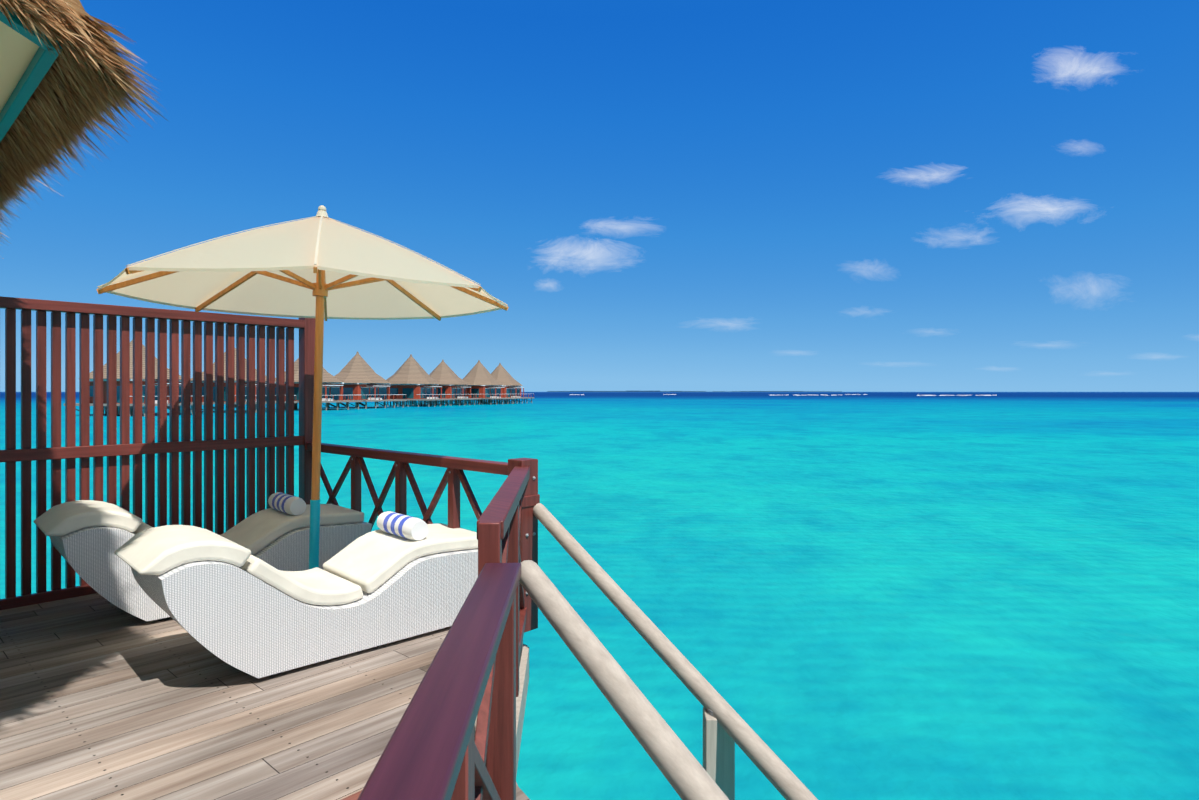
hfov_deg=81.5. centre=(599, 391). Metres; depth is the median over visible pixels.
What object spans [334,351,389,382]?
villa thatch roof
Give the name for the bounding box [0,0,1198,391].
sky
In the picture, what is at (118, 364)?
villa thatch roof
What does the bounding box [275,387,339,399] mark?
villa glass
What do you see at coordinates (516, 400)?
villa stilts
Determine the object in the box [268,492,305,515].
lounger towel roll
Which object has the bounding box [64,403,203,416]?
villa stilts
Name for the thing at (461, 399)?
villa stilts
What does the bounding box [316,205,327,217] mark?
umbrella finial cap
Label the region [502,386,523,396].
white villa trim
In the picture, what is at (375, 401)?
villa stilts
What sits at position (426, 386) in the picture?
white villa trim
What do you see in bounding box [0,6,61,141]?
teal roof fascia
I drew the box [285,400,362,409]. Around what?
villa stilts
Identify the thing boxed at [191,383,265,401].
villa walls
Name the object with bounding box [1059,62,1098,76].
cloud
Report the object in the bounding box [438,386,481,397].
villa walls
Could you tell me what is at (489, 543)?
edge rail posts
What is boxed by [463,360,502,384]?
villa thatch roof
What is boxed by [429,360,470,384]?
villa thatch roof
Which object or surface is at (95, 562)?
lounger wicker shell
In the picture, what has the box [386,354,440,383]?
villa thatch roof
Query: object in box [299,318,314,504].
screen posts
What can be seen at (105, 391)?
villa walls
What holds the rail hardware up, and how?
attached to the rails at (487, 466)
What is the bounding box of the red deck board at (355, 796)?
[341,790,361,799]
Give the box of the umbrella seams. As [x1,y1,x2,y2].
[97,216,507,304]
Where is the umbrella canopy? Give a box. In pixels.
[98,217,506,319]
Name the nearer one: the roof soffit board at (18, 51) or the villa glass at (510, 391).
the roof soffit board at (18, 51)
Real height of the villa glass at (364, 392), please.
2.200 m
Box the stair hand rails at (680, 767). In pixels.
[519,503,817,799]
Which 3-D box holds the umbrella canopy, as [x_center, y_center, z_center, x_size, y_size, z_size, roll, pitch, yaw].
[-2.000,-0.956,5.013,2.522,0.616,2.522,0,0,2]
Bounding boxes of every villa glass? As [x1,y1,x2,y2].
[90,386,180,402]
[202,387,265,400]
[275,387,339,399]
[343,388,386,398]
[390,388,435,398]
[438,388,465,397]
[471,389,500,397]
[506,389,519,396]
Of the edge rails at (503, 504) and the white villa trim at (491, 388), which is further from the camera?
the white villa trim at (491, 388)
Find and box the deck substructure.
[516,644,528,774]
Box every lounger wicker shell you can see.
[49,521,371,620]
[130,548,477,677]
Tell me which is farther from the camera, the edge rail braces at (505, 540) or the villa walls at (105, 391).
the villa walls at (105, 391)
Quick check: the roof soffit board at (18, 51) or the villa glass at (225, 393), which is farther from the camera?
the villa glass at (225, 393)
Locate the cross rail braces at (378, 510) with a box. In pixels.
[311,451,481,531]
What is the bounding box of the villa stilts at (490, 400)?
[454,398,515,404]
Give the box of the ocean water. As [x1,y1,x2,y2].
[0,392,1198,799]
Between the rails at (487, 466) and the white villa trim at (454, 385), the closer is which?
the rails at (487, 466)
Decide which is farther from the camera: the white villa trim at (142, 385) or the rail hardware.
the white villa trim at (142, 385)
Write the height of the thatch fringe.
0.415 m
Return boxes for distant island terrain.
[547,391,841,391]
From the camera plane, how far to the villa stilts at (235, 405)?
104.49 m
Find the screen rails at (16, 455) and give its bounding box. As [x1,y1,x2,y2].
[0,296,304,609]
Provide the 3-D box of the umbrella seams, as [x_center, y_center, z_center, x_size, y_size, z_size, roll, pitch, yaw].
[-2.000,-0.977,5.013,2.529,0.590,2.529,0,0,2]
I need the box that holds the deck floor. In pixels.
[0,593,522,799]
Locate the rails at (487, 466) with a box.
[306,443,507,474]
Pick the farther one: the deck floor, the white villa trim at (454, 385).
the white villa trim at (454, 385)
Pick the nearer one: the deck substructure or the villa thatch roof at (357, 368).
the deck substructure
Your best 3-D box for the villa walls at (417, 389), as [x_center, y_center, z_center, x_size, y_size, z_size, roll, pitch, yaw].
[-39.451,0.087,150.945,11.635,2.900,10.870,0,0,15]
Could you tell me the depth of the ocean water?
12.34 m
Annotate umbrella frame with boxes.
[96,267,507,499]
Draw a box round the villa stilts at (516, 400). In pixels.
[481,397,533,403]
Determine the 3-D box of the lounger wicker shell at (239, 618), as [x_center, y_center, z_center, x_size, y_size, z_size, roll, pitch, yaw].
[-1.652,1.185,4.319,0.750,0.645,2.010,0,0,46]
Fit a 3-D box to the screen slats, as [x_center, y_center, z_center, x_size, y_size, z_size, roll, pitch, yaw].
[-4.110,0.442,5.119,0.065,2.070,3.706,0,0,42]
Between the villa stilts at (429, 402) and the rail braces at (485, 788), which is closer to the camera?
the rail braces at (485, 788)
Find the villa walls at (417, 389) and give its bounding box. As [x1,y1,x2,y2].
[389,385,453,398]
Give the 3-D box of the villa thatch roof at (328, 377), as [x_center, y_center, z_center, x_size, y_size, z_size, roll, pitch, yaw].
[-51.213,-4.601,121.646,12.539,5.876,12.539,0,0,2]
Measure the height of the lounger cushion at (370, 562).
0.481 m
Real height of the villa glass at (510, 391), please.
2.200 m
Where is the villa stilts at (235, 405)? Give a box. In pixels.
[180,401,296,412]
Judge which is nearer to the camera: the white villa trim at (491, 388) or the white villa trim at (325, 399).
the white villa trim at (325, 399)
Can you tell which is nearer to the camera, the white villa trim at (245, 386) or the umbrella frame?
the umbrella frame
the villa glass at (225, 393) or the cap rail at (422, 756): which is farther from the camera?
the villa glass at (225, 393)
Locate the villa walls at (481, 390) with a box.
[467,386,515,397]
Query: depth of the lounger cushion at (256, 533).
5.09 m
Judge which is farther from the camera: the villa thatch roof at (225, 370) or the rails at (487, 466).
the villa thatch roof at (225, 370)
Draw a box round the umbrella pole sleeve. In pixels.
[309,500,319,568]
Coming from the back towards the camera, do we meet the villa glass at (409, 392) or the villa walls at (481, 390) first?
the villa walls at (481, 390)
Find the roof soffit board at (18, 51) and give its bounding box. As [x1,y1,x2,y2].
[0,21,38,111]
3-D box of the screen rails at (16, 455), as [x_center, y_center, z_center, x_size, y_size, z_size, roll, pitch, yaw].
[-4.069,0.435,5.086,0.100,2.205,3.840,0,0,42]
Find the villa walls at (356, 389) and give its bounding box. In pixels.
[343,384,397,399]
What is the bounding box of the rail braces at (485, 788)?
[475,657,500,799]
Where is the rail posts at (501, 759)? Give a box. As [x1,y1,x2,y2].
[451,593,515,799]
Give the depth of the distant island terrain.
6976.80 m
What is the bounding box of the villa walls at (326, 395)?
[275,384,361,400]
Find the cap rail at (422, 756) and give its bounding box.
[357,563,520,799]
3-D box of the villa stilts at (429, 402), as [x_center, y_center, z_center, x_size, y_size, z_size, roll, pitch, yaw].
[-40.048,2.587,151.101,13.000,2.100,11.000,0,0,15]
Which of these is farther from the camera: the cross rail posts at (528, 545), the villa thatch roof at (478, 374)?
the villa thatch roof at (478, 374)
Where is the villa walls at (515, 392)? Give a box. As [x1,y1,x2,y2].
[502,387,533,397]
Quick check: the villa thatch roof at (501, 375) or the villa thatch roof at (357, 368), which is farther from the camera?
the villa thatch roof at (501, 375)
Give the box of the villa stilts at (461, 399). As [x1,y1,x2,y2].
[413,398,481,405]
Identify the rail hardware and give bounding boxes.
[351,458,713,716]
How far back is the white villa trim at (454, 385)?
160.42 m
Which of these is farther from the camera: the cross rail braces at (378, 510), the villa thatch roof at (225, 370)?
the villa thatch roof at (225, 370)
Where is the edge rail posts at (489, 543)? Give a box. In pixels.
[478,504,518,765]
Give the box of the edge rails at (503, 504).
[477,466,529,657]
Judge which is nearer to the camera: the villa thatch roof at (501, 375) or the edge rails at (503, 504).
the edge rails at (503, 504)
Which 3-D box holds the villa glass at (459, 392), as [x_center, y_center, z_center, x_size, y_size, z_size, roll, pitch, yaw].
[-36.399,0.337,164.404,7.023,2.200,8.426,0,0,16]
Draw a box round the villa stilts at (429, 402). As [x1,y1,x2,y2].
[377,399,453,406]
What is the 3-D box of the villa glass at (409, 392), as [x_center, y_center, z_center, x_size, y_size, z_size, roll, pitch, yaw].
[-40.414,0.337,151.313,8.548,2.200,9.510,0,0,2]
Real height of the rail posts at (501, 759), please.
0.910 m
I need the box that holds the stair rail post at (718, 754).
[703,707,734,799]
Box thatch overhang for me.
[21,0,88,146]
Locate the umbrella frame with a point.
(320, 288)
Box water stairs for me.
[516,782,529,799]
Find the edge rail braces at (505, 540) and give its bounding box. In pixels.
[502,497,524,608]
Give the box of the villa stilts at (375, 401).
[322,399,406,408]
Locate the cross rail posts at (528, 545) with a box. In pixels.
[351,456,539,632]
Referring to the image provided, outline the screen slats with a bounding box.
[5,309,293,597]
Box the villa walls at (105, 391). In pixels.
[90,381,202,403]
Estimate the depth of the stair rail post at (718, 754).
2.89 m
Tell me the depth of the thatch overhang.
2.68 m
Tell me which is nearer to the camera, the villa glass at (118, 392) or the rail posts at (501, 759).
the rail posts at (501, 759)
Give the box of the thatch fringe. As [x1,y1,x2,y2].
[0,0,167,244]
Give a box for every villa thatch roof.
[78,340,180,379]
[191,348,265,380]
[275,358,340,381]
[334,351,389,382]
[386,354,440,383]
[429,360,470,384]
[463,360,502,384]
[491,363,522,385]
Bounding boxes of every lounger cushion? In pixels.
[33,500,363,554]
[114,523,477,605]
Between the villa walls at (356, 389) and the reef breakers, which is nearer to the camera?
the villa walls at (356, 389)
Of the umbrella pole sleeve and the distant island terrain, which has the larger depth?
the distant island terrain
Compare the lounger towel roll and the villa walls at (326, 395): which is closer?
the lounger towel roll
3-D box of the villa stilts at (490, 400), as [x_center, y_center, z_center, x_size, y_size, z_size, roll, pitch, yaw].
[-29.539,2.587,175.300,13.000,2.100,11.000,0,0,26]
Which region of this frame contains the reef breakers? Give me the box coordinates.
[570,394,990,395]
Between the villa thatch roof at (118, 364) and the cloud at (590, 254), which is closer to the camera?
the villa thatch roof at (118, 364)
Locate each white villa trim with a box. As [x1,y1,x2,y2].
[90,379,180,403]
[191,381,295,401]
[275,382,343,400]
[344,383,405,399]
[390,384,453,398]
[435,385,467,397]
[468,385,504,397]
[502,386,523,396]
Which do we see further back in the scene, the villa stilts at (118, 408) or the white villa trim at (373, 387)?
the white villa trim at (373, 387)
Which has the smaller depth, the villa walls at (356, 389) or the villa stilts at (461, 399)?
the villa walls at (356, 389)
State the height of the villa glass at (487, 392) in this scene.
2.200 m

